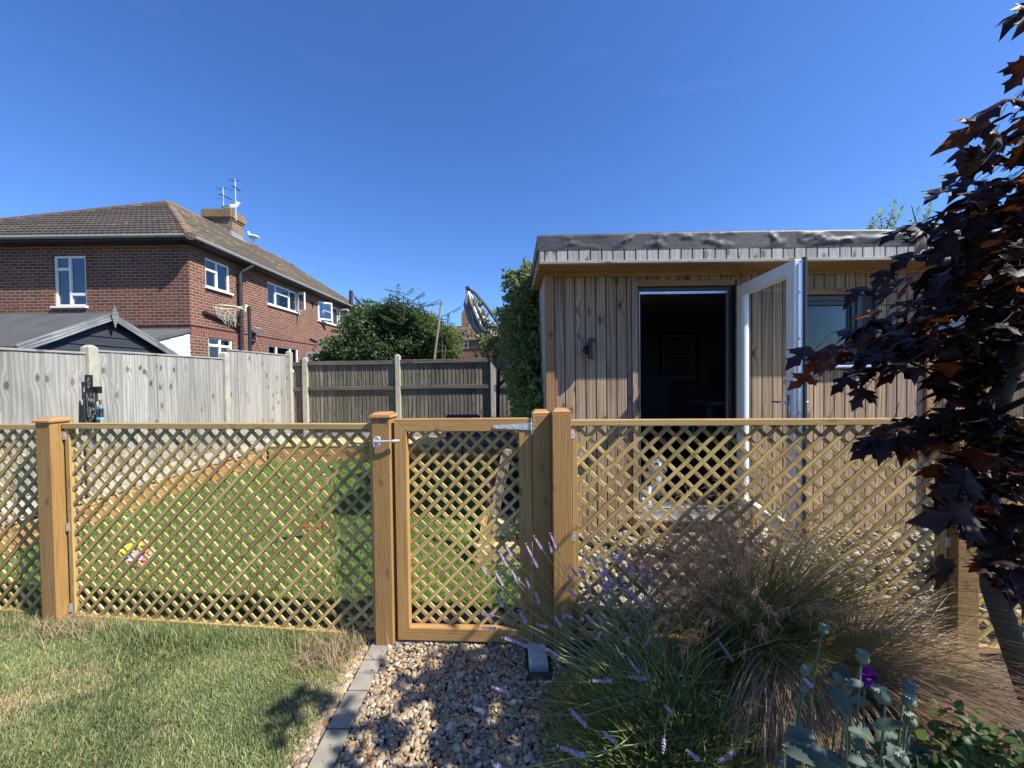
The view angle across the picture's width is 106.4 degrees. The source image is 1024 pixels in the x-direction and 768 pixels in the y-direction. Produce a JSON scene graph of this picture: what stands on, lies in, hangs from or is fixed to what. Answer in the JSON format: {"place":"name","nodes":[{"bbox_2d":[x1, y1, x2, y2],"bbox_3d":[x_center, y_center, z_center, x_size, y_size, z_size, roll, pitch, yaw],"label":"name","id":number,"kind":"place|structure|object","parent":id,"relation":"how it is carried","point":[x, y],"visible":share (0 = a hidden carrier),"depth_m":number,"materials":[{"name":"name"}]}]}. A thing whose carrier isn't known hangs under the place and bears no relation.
{"place":"outdoors","nodes":[
{"label":"outdoors","id":0,"kind":"place"},
{"bbox_2d":[0,599,373,767],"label":"lawn","id":1,"kind":"structure","parent":0,"point":[367,643],"depth_m":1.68,"materials":[{"name":"plant"}]},
{"bbox_2d":[31,417,72,623],"bbox_3d":[-2.842,0.867,2.389,0.120,1.322,0.120,-1,1,5],"label":"fence post","id":2,"kind":"object","parent":1,"relation":"on","point":[53,516],"visible":0.85,"depth_m":2.35,"materials":[{"name":"wood"}]},
{"bbox_2d":[0,424,41,616],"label":"trellis panel","id":3,"kind":"object","parent":2,"relation":"attached to","point":[24,428],"visible":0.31,"depth_m":2.46,"materials":[{"name":"wood"}]},
{"bbox_2d":[0,602,389,689],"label":"dry grass","id":4,"kind":"structure","parent":1,"relation":"on","point":[334,651],"depth_m":2.12,"materials":[{"name":"plant"}]},
{"bbox_2d":[0,459,520,611],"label":"turf lawn","id":5,"kind":"structure","parent":0,"point":[504,579],"depth_m":3.38,"materials":[{"name":"plant"}]},
{"bbox_2d":[119,540,152,566],"bbox_3d":[-3.179,1.445,3.282,0.615,0.050,0.220,0,1,35],"label":"foam toy","id":6,"kind":"object","parent":5,"relation":"on","point":[136,552],"visible":0.45,"depth_m":3.27,"materials":[{"name":"plastic"}]},
{"bbox_2d":[274,524,324,541],"bbox_3d":[-2.020,1.438,3.675,0.274,0.036,0.513,0,1,19],"label":"toy racket","id":7,"kind":"object","parent":5,"relation":"on","point":[297,537],"visible":0.18,"depth_m":3.58,"materials":[{"name":"red plastic"}]},
{"bbox_2d":[269,437,518,461],"bbox_3d":[-1.985,1.230,7.346,4.880,0.297,0.849,-1,1,0],"label":"raised deck seat","id":8,"kind":"object","parent":5,"relation":"on","point":[350,448],"visible":0.2,"depth_m":6.93,"materials":[{"name":"wood"}]},
{"bbox_2d":[445,414,479,435],"bbox_3d":[-0.910,0.813,7.067,0.620,0.500,0.223,-1,1,0],"label":"cushion","id":9,"kind":"object","parent":8,"relation":"on","point":[476,433],"visible":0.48,"depth_m":7.03,"materials":[{"name":"blue fabric"}]},
{"bbox_2d":[483,417,514,435],"bbox_3d":[-0.240,0.834,7.118,0.600,0.440,0.228,-1,1,0],"label":"cushion","id":10,"kind":"object","parent":8,"relation":"on","point":[508,433],"visible":0.05,"depth_m":7.03,"materials":[{"name":"blue fabric"}]},
{"bbox_2d":[430,436,516,485],"bbox_3d":[-0.507,1.094,5.372,1.150,0.615,0.750,-1,1,0],"label":"garden table","id":11,"kind":"object","parent":5,"relation":"on","point":[469,443],"visible":0.27,"depth_m":5.13,"materials":[{"name":"black metal"}]},
{"bbox_2d":[463,286,505,461],"bbox_3d":[-0.341,-0.104,6.199,0.861,2.974,0.340,-1,1,0],"label":"cantilever parasol","id":12,"kind":"object","parent":5,"relation":"on","point":[472,314],"visible":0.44,"depth_m":6.12,"materials":[{"name":"fabric"}]},
{"bbox_2d":[476,477,532,565],"bbox_3d":[0.076,1.341,4.272,0.720,0.150,2.470,-1,1,0],"label":"raised planter","id":13,"kind":"object","parent":5,"relation":"on","point":[480,557],"visible":0.23,"depth_m":3.04,"materials":[{"name":"wood"}]},
{"bbox_2d":[495,474,517,541],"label":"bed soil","id":14,"kind":"structure","parent":13,"relation":"in","point":[509,497],"depth_m":4.16,"materials":[{"name":"soil"}]},
{"bbox_2d":[477,449,511,543],"bbox_3d":[-0.146,0.958,3.205,0.299,0.815,0.247,-1,1,0],"label":"leaning timber","id":15,"kind":"object","parent":14,"relation":"on","point":[493,511],"visible":0.25,"depth_m":3.23,"materials":[{"name":"wood"}]},
{"bbox_2d":[499,520,519,540],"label":"bedding plant","id":16,"kind":"object","parent":14,"relation":"on","point":[511,529],"visible":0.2,"depth_m":3.25,"materials":[{"name":"green plant"}]},
{"bbox_2d":[513,472,532,540],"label":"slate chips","id":17,"kind":"object","parent":14,"relation":"on","point":[516,489],"visible":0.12,"depth_m":4.23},
{"bbox_2d":[305,645,386,767],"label":"path edge soil","id":18,"kind":"structure","parent":0,"point":[320,739],"depth_m":1.68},
{"bbox_2d":[276,609,595,767],"bbox_3d":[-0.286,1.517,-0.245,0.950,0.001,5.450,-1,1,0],"label":"gravel path","id":19,"kind":"structure","parent":0,"point":[543,676],"depth_m":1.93,"materials":[{"name":"gravel"}]},
{"bbox_2d":[369,411,397,646],"bbox_3d":[-0.712,0.832,2.162,0.120,1.350,0.120,-1,1,3],"label":"fence post","id":20,"kind":"object","parent":19,"relation":"on","point":[385,552],"visible":0.86,"depth_m":2.11,"materials":[{"name":"wood"}]},
{"bbox_2d":[62,423,375,639],"bbox_3d":[-1.770,0.853,2.296,2.038,1.238,0.045,-1,1,6],"label":"trellis panel","id":21,"kind":"object","parent":20,"relation":"attached to","point":[74,482],"visible":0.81,"depth_m":2.29,"materials":[{"name":"wood"}]},
{"bbox_2d":[282,642,537,767],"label":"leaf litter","id":22,"kind":"object","parent":19,"relation":"on","point":[432,757],"visible":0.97,"depth_m":1.68,"materials":[{"name":"brown plant"}]},
{"bbox_2d":[527,638,548,671],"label":"edging block","id":23,"kind":"structure","parent":19,"relation":"on","point":[540,658],"depth_m":1.99,"materials":[{"name":"concrete"}]},
{"bbox_2d":[531,409,552,647],"bbox_3d":[0.166,0.819,2.135,0.100,1.355,0.100,-1,1,0],"label":"fence post","id":24,"kind":"object","parent":19,"relation":"on","point":[541,481],"visible":0.85,"depth_m":2.08,"materials":[{"name":"wood"}]},
{"bbox_2d":[373,417,534,642],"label":"garden gate","id":25,"kind":"structure","parent":24,"relation":"attached to","point":[408,629],"depth_m":2.14,"materials":[{"name":"wood"}]},
{"bbox_2d":[5,420,989,676],"bbox_3d":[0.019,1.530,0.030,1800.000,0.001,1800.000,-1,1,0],"label":"ground","id":26,"kind":"structure","parent":0,"point":[429,610],"depth_m":2.47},
{"bbox_2d":[0,306,178,354],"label":"dark shed","id":27,"kind":"structure","parent":26,"relation":"on","point":[113,330],"depth_m":6.20,"materials":[{"name":"wood"}]},
{"bbox_2d":[141,329,191,355],"bbox_3d":[-9.670,0.040,9.095,3.200,2.800,1.190,-1,1,0],"label":"lean to","id":28,"kind":"object","parent":26,"relation":"on","point":[181,346],"visible":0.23,"depth_m":9.34,"materials":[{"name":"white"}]},
{"bbox_2d":[0,200,357,419],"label":"brick house","id":29,"kind":"structure","parent":26,"relation":"on","point":[166,264],"depth_m":9.92,"materials":[{"name":"red brick"}]},
{"bbox_2d":[50,256,88,308],"bbox_3d":[-11.139,-2.570,9.656,0.895,1.323,0.155,-1,1,0],"label":"window","id":30,"kind":"structure","parent":29,"relation":"in","point":[70,271],"depth_m":9.71,"materials":[{"name":"white plastic"}]},
{"bbox_2d":[205,258,233,295],"bbox_3d":[-8.144,-2.965,10.610,0.155,0.832,0.972,-1,1,0],"label":"window","id":31,"kind":"structure","parent":29,"relation":"in","point":[217,274],"depth_m":10.59,"materials":[{"name":"white plastic"}]},
{"bbox_2d":[208,337,231,357],"bbox_3d":[-8.166,-0.826,10.693,0.059,0.923,0.891,-1,1,0],"label":"window","id":32,"kind":"structure","parent":29,"relation":"in","point":[216,345],"depth_m":10.64,"materials":[{"name":"white plastic"}]},
{"bbox_2d":[222,202,240,209],"bbox_3d":[-11.919,-7.578,16.260,0.743,0.379,0.294,-1,1,-31],"label":"seagull","id":33,"kind":"object","parent":29,"relation":"on","point":[231,206],"visible":0.94,"depth_m":16.19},
{"bbox_2d":[229,179,240,220],"bbox_3d":[-11.485,-7.657,15.922,0.514,1.711,0.472,0,2,44],"label":"tv aerial","id":34,"kind":"object","parent":29,"relation":"attached to","point":[234,181],"visible":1,"depth_m":15.88,"materials":[{"name":"metal"}]},
{"bbox_2d":[247,231,259,242],"bbox_3d":[-12.162,-6.909,18.028,0.774,0.567,0.306,0,1,21],"label":"seagull","id":35,"kind":"object","parent":29,"relation":"on","point":[252,236],"visible":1,"depth_m":17.95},
{"bbox_2d":[252,327,260,351],"bbox_3d":[-8.036,-1.260,12.086,0.268,1.009,0.723,-1,1,-29],"label":"floodlight","id":36,"kind":"object","parent":29,"relation":"attached to","point":[255,330],"visible":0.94,"depth_m":11.91,"materials":[{"name":"grey plastic"}]},
{"bbox_2d":[269,345,297,372],"bbox_3d":[-8.119,-0.875,13.674,0.155,0.926,1.877,-1,1,0],"label":"window","id":37,"kind":"structure","parent":29,"relation":"in","point":[272,348],"depth_m":13.72,"materials":[{"name":"white plastic"}]},
{"bbox_2d":[267,281,305,313],"bbox_3d":[-7.973,-3.044,13.642,0.500,0.809,1.855,-1,1,0],"label":"window","id":38,"kind":"structure","parent":29,"relation":"in","point":[279,297],"depth_m":13.76,"materials":[{"name":"white plastic"}]},
{"bbox_2d":[303,350,315,360],"bbox_3d":[-7.764,-1.041,14.736,0.660,0.519,0.443,-1,1,0],"label":"satellite dish","id":39,"kind":"object","parent":29,"relation":"attached to","point":[310,352],"visible":0.3,"depth_m":14.72,"materials":[{"name":"grey plastic"}]},
{"bbox_2d":[317,301,348,326],"bbox_3d":[-7.916,-3.086,17.011,0.615,0.872,2.072,-1,1,0],"label":"window","id":40,"kind":"structure","parent":29,"relation":"in","point":[327,314],"depth_m":16.86,"materials":[{"name":"white plastic"}]},
{"bbox_2d":[211,304,251,441],"bbox_3d":[-5.436,-0.060,7.399,0.590,2.963,0.474,0,1,21],"label":"netball hoop","id":41,"kind":"object","parent":26,"relation":"on","point":[247,309],"visible":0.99,"depth_m":7.45,"materials":[{"name":"white metal"}]},
{"bbox_2d":[302,357,308,436],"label":"concrete post","id":42,"kind":"object","parent":26,"relation":"on","point":[305,382],"visible":0.73,"depth_m":8.04,"materials":[{"name":"concrete"}]},
{"bbox_2d":[307,729,348,767],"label":"edging block","id":43,"kind":"structure","parent":26,"relation":"on","point":[327,753],"depth_m":1.53,"materials":[{"name":"concrete"}]},
{"bbox_2d":[327,691,366,729],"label":"edging block","id":44,"kind":"structure","parent":26,"relation":"on","point":[346,712],"depth_m":1.71,"materials":[{"name":"concrete"}]},
{"bbox_2d":[307,360,395,437],"bbox_3d":[-3.342,0.443,8.097,1.921,1.870,0.070,-1,1,0],"label":"board fence","id":45,"kind":"object","parent":26,"relation":"on","point":[350,391],"visible":0.75,"depth_m":8.11,"materials":[{"name":"wood"}]},
{"bbox_2d":[348,660,381,691],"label":"edging block","id":46,"kind":"structure","parent":26,"relation":"on","point":[362,680],"depth_m":1.91,"materials":[{"name":"concrete"}]},
{"bbox_2d":[364,638,387,659],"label":"edging block","id":47,"kind":"structure","parent":26,"relation":"on","point":[378,652],"depth_m":2.07,"materials":[{"name":"concrete"}]},
{"bbox_2d":[308,294,455,360],"bbox_3d":[-3.315,-0.553,10.527,3.908,3.839,2.784,-1,1,0],"label":"shrub","id":48,"kind":"object","parent":26,"relation":"on","point":[364,335],"visible":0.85,"depth_m":9.85,"materials":[{"name":"green plant"}]},
{"bbox_2d":[395,354,400,418],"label":"concrete post","id":49,"kind":"object","parent":26,"relation":"on","point":[398,381],"visible":0.76,"depth_m":8.03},
{"bbox_2d":[374,284,439,359],"bbox_3d":[-2.724,-1.382,9.959,1.341,2.262,1.298,0,1,41],"label":"sapling","id":50,"kind":"object","parent":26,"relation":"on","point":[406,322],"visible":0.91,"depth_m":9.94,"materials":[{"name":"plant"}]},
{"bbox_2d":[395,637,428,646],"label":"edging block","id":51,"kind":"structure","parent":26,"relation":"on","point":[400,642],"depth_m":2.15,"materials":[{"name":"concrete"}]},
{"bbox_2d":[420,317,465,358],"bbox_3d":[-1.782,-0.220,9.960,1.233,3.102,1.170,-1,1,0],"label":"shrub","id":52,"kind":"object","parent":26,"relation":"on","point":[454,352],"visible":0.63,"depth_m":9.68,"materials":[{"name":"green plant"}]},
{"bbox_2d":[400,359,490,436],"bbox_3d":[-1.381,0.411,8.097,1.942,1.885,0.070,-1,1,0],"label":"board fence","id":53,"kind":"object","parent":26,"relation":"on","point":[436,388],"visible":0.62,"depth_m":8.10,"materials":[{"name":"wood"}]},
{"bbox_2d":[429,306,461,358],"bbox_3d":[-1.554,-1.067,9.345,0.704,1.612,0.818,0,1,29],"label":"sapling","id":54,"kind":"object","parent":26,"relation":"on","point":[447,328],"visible":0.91,"depth_m":9.37,"materials":[{"name":"plant"}]},
{"bbox_2d":[433,300,442,358],"bbox_3d":[-1.738,-1.256,8.978,0.252,1.412,0.057,-1,1,0],"label":"garden pole","id":55,"kind":"object","parent":54,"relation":"attached to","point":[437,333],"visible":0.88,"depth_m":8.96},
{"bbox_2d":[426,310,499,358],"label":"house","id":56,"kind":"structure","parent":26,"relation":"on","point":[468,353],"depth_m":33.96,"materials":[{"name":"brick"}]},
{"bbox_2d":[459,340,468,348],"bbox_3d":[-4.415,-3.510,33.904,1.153,0.778,0.085,-1,1,0],"label":"window","id":57,"kind":"structure","parent":56,"relation":"in","point":[465,341],"depth_m":33.87,"materials":[{"name":"white plastic"}]},
{"bbox_2d":[490,354,495,416],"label":"concrete post","id":58,"kind":"object","parent":26,"relation":"on","point":[493,392],"visible":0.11,"depth_m":8.04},
{"bbox_2d":[495,368,518,435],"bbox_3d":[0.612,0.392,8.097,1.929,1.875,0.070,-1,1,0],"label":"board fence","id":59,"kind":"object","parent":26,"relation":"on","point":[505,407],"visible":0.09,"depth_m":8.11,"materials":[{"name":"wood"}]},
{"bbox_2d":[530,229,1015,542],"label":"garden office","id":60,"kind":"structure","parent":26,"relation":"on","point":[751,307],"depth_m":3.63,"materials":[{"name":"brown wood"}]},
{"bbox_2d":[452,256,543,417],"bbox_3d":[0.089,-0.622,5.191,1.190,2.498,2.799,-1,1,-24],"label":"climbing plant","id":61,"kind":"object","parent":60,"relation":"attached to","point":[518,347],"visible":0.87,"depth_m":4.40,"materials":[{"name":"green plant"}]},
{"bbox_2d":[583,338,595,358],"bbox_3d":[0.724,-0.329,3.573,0.106,0.190,0.120,-1,1,0],"label":"wall light","id":62,"kind":"object","parent":60,"relation":"attached to","point":[589,349],"visible":1,"depth_m":3.52,"materials":[{"name":"black plastic"}]},
{"bbox_2d":[641,458,668,501],"bbox_3d":[1.407,0.953,3.868,0.302,0.488,0.440,-1,1,0],"label":"dog","id":63,"kind":"object","parent":60,"relation":"on","point":[650,487],"visible":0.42,"depth_m":3.77},
{"bbox_2d":[640,374,694,478],"bbox_3d":[1.897,0.512,4.782,0.718,1.270,0.601,0,1,10],"label":"office chair","id":64,"kind":"object","parent":60,"relation":"on","point":[655,396],"visible":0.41,"depth_m":4.90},
{"bbox_2d":[659,332,698,383],"bbox_3d":[2.855,-0.443,6.548,0.665,0.885,0.030,-1,1,0],"label":"framed poster","id":65,"kind":"object","parent":60,"relation":"attached to","point":[679,357],"visible":0.98,"depth_m":6.55,"materials":[{"name":"black plastic"}]},
{"bbox_2d":[686,399,724,471],"bbox_3d":[3.058,0.672,5.015,1.250,0.925,0.650,-1,1,0],"label":"office desk","id":66,"kind":"object","parent":60,"relation":"on","point":[709,403],"visible":0.31,"depth_m":4.94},
{"bbox_2d":[737,256,808,542],"bbox_3d":[2.084,0.124,3.170,0.213,2.083,0.862,-1,1,0],"label":"door","id":67,"kind":"structure","parent":60,"relation":"in","point":[794,272],"depth_m":2.82,"materials":[{"name":"white plastic"}]},
{"bbox_2d":[807,295,870,367],"bbox_3d":[3.032,-0.500,3.702,0.665,0.689,0.240,-1,1,0],"label":"window","id":68,"kind":"structure","parent":60,"relation":"in","point":[855,308],"depth_m":3.66,"materials":[{"name":"glass"}]},
{"bbox_2d":[867,199,1020,240],"bbox_3d":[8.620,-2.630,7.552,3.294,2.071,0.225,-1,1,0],"label":"tree","id":69,"kind":"object","parent":26,"relation":"on","point":[930,205],"visible":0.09,"depth_m":7.53,"materials":[{"name":"green plant"}]},
{"bbox_2d":[935,358,1023,503],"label":"brown board fence","id":70,"kind":"object","parent":26,"relation":"on","point":[1018,394],"depth_m":4.20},
{"bbox_2d":[938,239,1021,345],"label":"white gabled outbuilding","id":71,"kind":"structure","parent":26,"relation":"on","point":[987,277],"depth_m":5.79,"materials":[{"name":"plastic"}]},
{"bbox_2d":[0,0,1023,325],"label":"sky","id":72,"kind":"structure","parent":0,"point":[371,146],"materials":[{"name":"blue"}]},
{"bbox_2d":[514,530,925,608],"bbox_3d":[2.167,1.425,3.104,4.300,0.001,1.250,-1,1,0],"label":"pebble strip","id":73,"kind":"object","parent":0,"point":[633,556],"visible":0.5,"depth_m":3.08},
{"bbox_2d":[532,526,1023,632],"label":"pale cobbles","id":74,"kind":"object","parent":73,"relation":"on","point":[632,540],"visible":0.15,"depth_m":3.04,"materials":[{"name":"stone"}]},
{"bbox_2d":[547,619,1023,767],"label":"planting bed","id":75,"kind":"object","parent":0,"point":[587,643],"depth_m":1.98,"materials":[{"name":"soil"}]},
{"bbox_2d":[550,408,572,657],"bbox_3d":[0.268,0.813,2.066,0.100,1.367,0.100,-1,1,0],"label":"fence post","id":76,"kind":"object","parent":75,"relation":"on","point":[561,481],"visible":0.86,"depth_m":2.02,"materials":[{"name":"wood"}]},
{"bbox_2d":[571,418,949,651],"bbox_3d":[1.272,0.784,2.026,1.910,1.202,0.045,-1,1,4],"label":"trellis panel","id":77,"kind":"object","parent":76,"relation":"attached to","point":[775,425],"visible":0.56,"depth_m":2.02,"materials":[{"name":"wood"}]},
{"bbox_2d":[562,545,667,676],"bbox_3d":[0.505,1.097,1.852,0.523,0.684,0.254,-1,1,0],"label":"lavender bush","id":78,"kind":"object","parent":75,"relation":"on","point":[582,574],"visible":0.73,"depth_m":1.82,"materials":[{"name":"plant"}]},
{"bbox_2d":[470,533,831,767],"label":"lavender bush","id":79,"kind":"object","parent":75,"relation":"on","point":[652,726],"visible":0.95,"depth_m":1.48,"materials":[{"name":"green plant"}]},
{"bbox_2d":[795,684,808,765],"bbox_3d":[0.835,1.165,1.108,0.038,0.608,0.020,0,2,42],"label":"poppy","id":80,"kind":"object","parent":75,"relation":"on","point":[804,688],"visible":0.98,"depth_m":1.10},
{"bbox_2d":[794,663,811,742],"bbox_3d":[0.839,1.136,1.107,0.037,0.666,0.042,-1,1,0],"label":"poppy","id":81,"kind":"object","parent":75,"relation":"on","point":[805,670],"visible":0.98,"depth_m":1.10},
{"bbox_2d":[806,622,828,766],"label":"poppy","id":82,"kind":"object","parent":75,"relation":"on","point":[823,628],"visible":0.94,"depth_m":1.27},
{"bbox_2d":[831,672,844,751],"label":"poppy","id":83,"kind":"object","parent":75,"relation":"on","point":[838,678],"visible":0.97,"depth_m":1.07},
{"bbox_2d":[840,682,850,754],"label":"poppy","id":84,"kind":"object","parent":75,"relation":"on","point":[845,689],"visible":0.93,"depth_m":1.05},
{"bbox_2d":[774,663,937,767],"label":"poppy foliage","id":85,"kind":"object","parent":75,"relation":"on","point":[806,750],"visible":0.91,"depth_m":1.00,"materials":[{"name":"green plant"}]},
{"bbox_2d":[854,648,870,755],"bbox_3d":[0.957,1.094,1.043,0.044,0.750,0.035,-1,1,0],"label":"poppy","id":86,"kind":"object","parent":75,"relation":"on","point":[861,657],"visible":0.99,"depth_m":1.04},
{"bbox_2d":[707,568,1023,767],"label":"dry grass clump","id":87,"kind":"object","parent":75,"relation":"on","point":[973,700],"visible":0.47,"depth_m":1.38,"materials":[{"name":"plant"}]},
{"bbox_2d":[856,665,879,767],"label":"purple flower","id":88,"kind":"object","parent":75,"relation":"on","point":[868,675],"visible":0.87,"depth_m":1.07,"materials":[{"name":"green plant"}]},
{"bbox_2d":[870,683,891,766],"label":"poppy","id":89,"kind":"object","parent":75,"relation":"on","point":[881,695],"visible":1,"depth_m":0.99,"materials":[{"name":"plant"}]},
{"bbox_2d":[892,747,909,767],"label":"poppy","id":90,"kind":"object","parent":75,"relation":"on","point":[901,758],"visible":1,"depth_m":0.94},
{"bbox_2d":[785,3,1023,709],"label":"maple tree","id":91,"kind":"object","parent":75,"relation":"on","point":[971,486],"visible":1,"depth_m":1.20,"materials":[{"name":"purple plant"}]},
{"bbox_2d":[900,690,917,752],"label":"poppy","id":92,"kind":"object","parent":75,"relation":"on","point":[908,700],"visible":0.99,"depth_m":1.01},
{"bbox_2d":[897,678,920,743],"bbox_3d":[1.087,1.137,1.055,0.050,0.660,0.031,0,2,44],"label":"poppy","id":93,"kind":"object","parent":75,"relation":"on","point":[908,685],"visible":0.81,"depth_m":1.05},
{"bbox_2d":[902,710,917,767],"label":"poppy","id":94,"kind":"object","parent":75,"relation":"on","point":[910,720],"visible":0.98,"depth_m":1.00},
{"bbox_2d":[860,692,1023,767],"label":"leafy weed","id":95,"kind":"object","parent":75,"relation":"on","point":[973,753],"visible":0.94,"depth_m":1.04,"materials":[{"name":"green plant"}]},
{"bbox_2d":[935,408,978,669],"bbox_3d":[2.275,0.798,1.952,0.120,1.352,0.120,-1,1,5],"label":"fence post","id":96,"kind":"object","parent":75,"relation":"on","point":[956,543],"visible":0.07,"depth_m":1.91,"materials":[{"name":"wood"}]},
{"bbox_2d":[979,417,1023,653],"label":"trellis panel","id":97,"kind":"object","parent":96,"relation":"attached to","point":[990,626],"visible":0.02,"depth_m":1.96,"materials":[{"name":"wood"}]},
{"bbox_2d":[605,461,1023,733],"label":"ornamental grass","id":98,"kind":"object","parent":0,"point":[765,616],"depth_m":1.59,"materials":[{"name":"plant"}]},
{"label":"side gravel","id":99,"kind":"structure","parent":0,"visible":0},
{"bbox_2d":[0,347,89,527],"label":"board fence","id":100,"kind":"object","parent":99,"relation":"on","point":[36,384],"visible":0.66,"depth_m":3.74,"materials":[{"name":"wood"}]},
{"bbox_2d":[0,483,164,554],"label":"timber sleeper","id":101,"kind":"object","parent":99,"relation":"on","point":[126,499],"visible":0.15,"depth_m":4.11,"materials":[{"name":"wood"}]},
{"bbox_2d":[80,345,102,499],"bbox_3d":[-4.654,0.521,4.245,0.100,1.905,0.100,-1,1,0],"label":"concrete post","id":102,"kind":"object","parent":99,"relation":"on","point":[92,360],"visible":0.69,"depth_m":4.23,"materials":[{"name":"concrete"}]},
{"bbox_2d":[86,444,94,493],"bbox_3d":[-4.569,0.921,4.150,0.053,0.534,0.060,-1,1,0],"label":"downpipe","id":103,"kind":"object","parent":102,"relation":"attached to","point":[91,474],"visible":0.47,"depth_m":4.14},
{"bbox_2d":[83,375,105,454],"bbox_3d":[-4.520,0.357,4.152,0.123,0.915,0.215,-1,1,0],"label":"hose set","id":104,"kind":"object","parent":102,"relation":"hanging from","point":[89,402],"visible":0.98,"depth_m":4.12,"materials":[{"name":"black plastic"}]},
{"bbox_2d":[2,441,282,527],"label":"border stones","id":105,"kind":"object","parent":99,"relation":"on","point":[80,503],"visible":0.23,"depth_m":4.69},
{"bbox_2d":[98,350,224,496],"bbox_3d":[-4.654,0.525,5.238,0.045,1.855,1.875,-1,1,0],"label":"board fence","id":106,"kind":"object","parent":99,"relation":"on","point":[138,387],"visible":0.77,"depth_m":5.04,"materials":[{"name":"wood"}]},
{"bbox_2d":[165,451,266,497],"bbox_3d":[-4.459,1.334,5.901,0.075,0.210,2.010,-1,1,0],"label":"timber sleeper","id":107,"kind":"object","parent":99,"relation":"on","point":[223,470],"visible":0.38,"depth_m":5.64,"materials":[{"name":"wood"}]},
{"bbox_2d":[219,352,231,461],"bbox_3d":[-4.655,0.458,6.229,0.100,1.955,0.100,-1,1,0],"label":"concrete post","id":108,"kind":"object","parent":99,"relation":"on","point":[226,385],"visible":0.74,"depth_m":6.19,"materials":[{"name":"concrete"}]},
{"bbox_2d":[225,349,289,458],"bbox_3d":[-4.655,0.413,7.133,0.045,2.005,1.700,-1,1,0],"label":"board fence","id":109,"kind":"object","parent":99,"relation":"on","point":[259,387],"visible":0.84,"depth_m":7.02,"materials":[{"name":"wood"}]},
{"bbox_2d":[285,351,294,438],"bbox_3d":[-4.656,0.355,8.037,0.100,2.090,0.100,-1,1,0],"label":"concrete post","id":110,"kind":"object","parent":99,"relation":"on","point":[291,390],"visible":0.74,"depth_m":8.00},
{"bbox_2d":[293,362,302,437],"bbox_3d":[-4.464,0.462,8.097,0.276,1.859,0.070,-1,1,0],"label":"board fence","id":111,"kind":"object","parent":99,"relation":"on","point":[298,395],"visible":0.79,"depth_m":8.11,"materials":[{"name":"wood"}]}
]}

